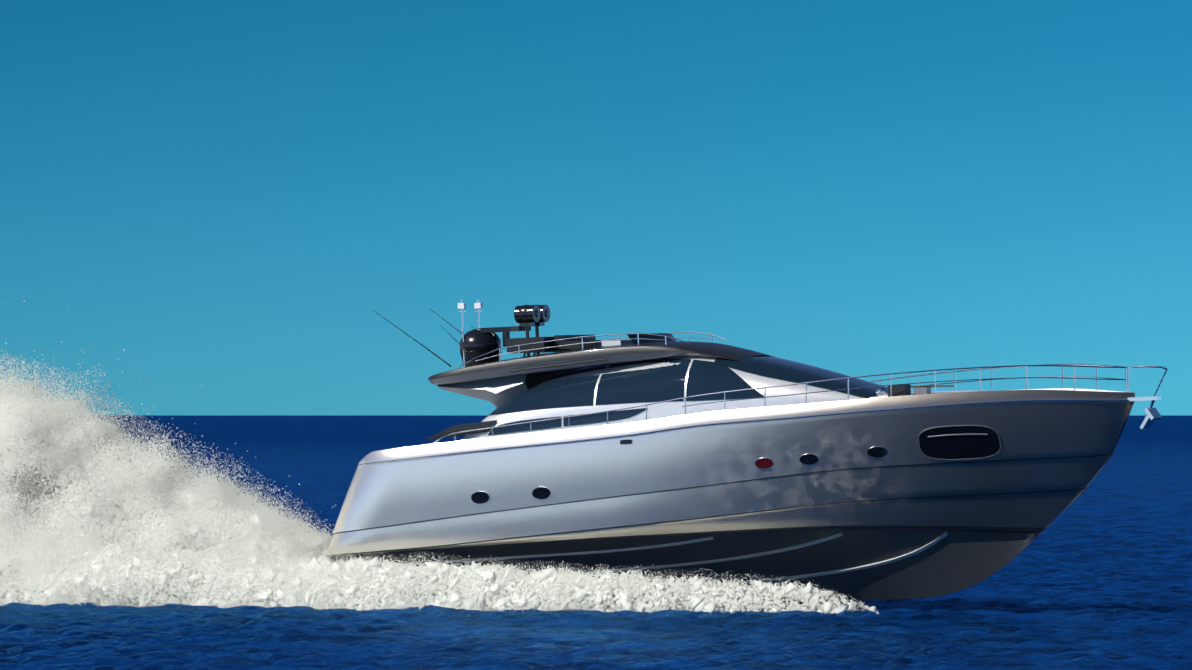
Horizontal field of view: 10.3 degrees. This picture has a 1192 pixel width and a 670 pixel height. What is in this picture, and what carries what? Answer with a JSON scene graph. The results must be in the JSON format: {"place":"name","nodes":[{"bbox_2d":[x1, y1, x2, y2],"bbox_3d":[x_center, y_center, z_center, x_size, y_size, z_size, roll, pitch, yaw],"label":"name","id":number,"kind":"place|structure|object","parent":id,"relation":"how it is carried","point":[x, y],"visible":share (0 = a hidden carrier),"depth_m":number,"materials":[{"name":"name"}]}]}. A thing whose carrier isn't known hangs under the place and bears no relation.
{"place":"outdoors","nodes":[
{"label":"outdoors","id":0,"kind":"place"},
{"bbox_2d":[0,415,1191,669],"bbox_3d":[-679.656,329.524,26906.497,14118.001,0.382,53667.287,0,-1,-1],"label":"sea","id":1,"kind":"structure","parent":0,"point":[1096,575],"depth_m":175.32,"materials":[{"name":"liquid"}]},
{"bbox_2d":[0,265,335,562],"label":"spray plume","id":2,"kind":"object","parent":1,"relation":"on","point":[65,469],"visible":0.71,"depth_m":193.71,"materials":[{"name":"white liquid"}]},
{"bbox_2d":[0,528,878,613],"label":"foam wake","id":3,"kind":"object","parent":1,"relation":"on","point":[110,574],"visible":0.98,"depth_m":186.65,"materials":[{"name":"white liquid"}]},
{"bbox_2d":[326,300,1167,600],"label":"yacht","id":4,"kind":"object","parent":1,"relation":"on","point":[664,454],"visible":0.92,"depth_m":184.28,"materials":[{"name":"grey"}]},
{"bbox_2d":[0,0,1191,414],"label":"sky","id":5,"kind":"structure","parent":0,"point":[225,196],"materials":[{"name":"blue"}]}
]}

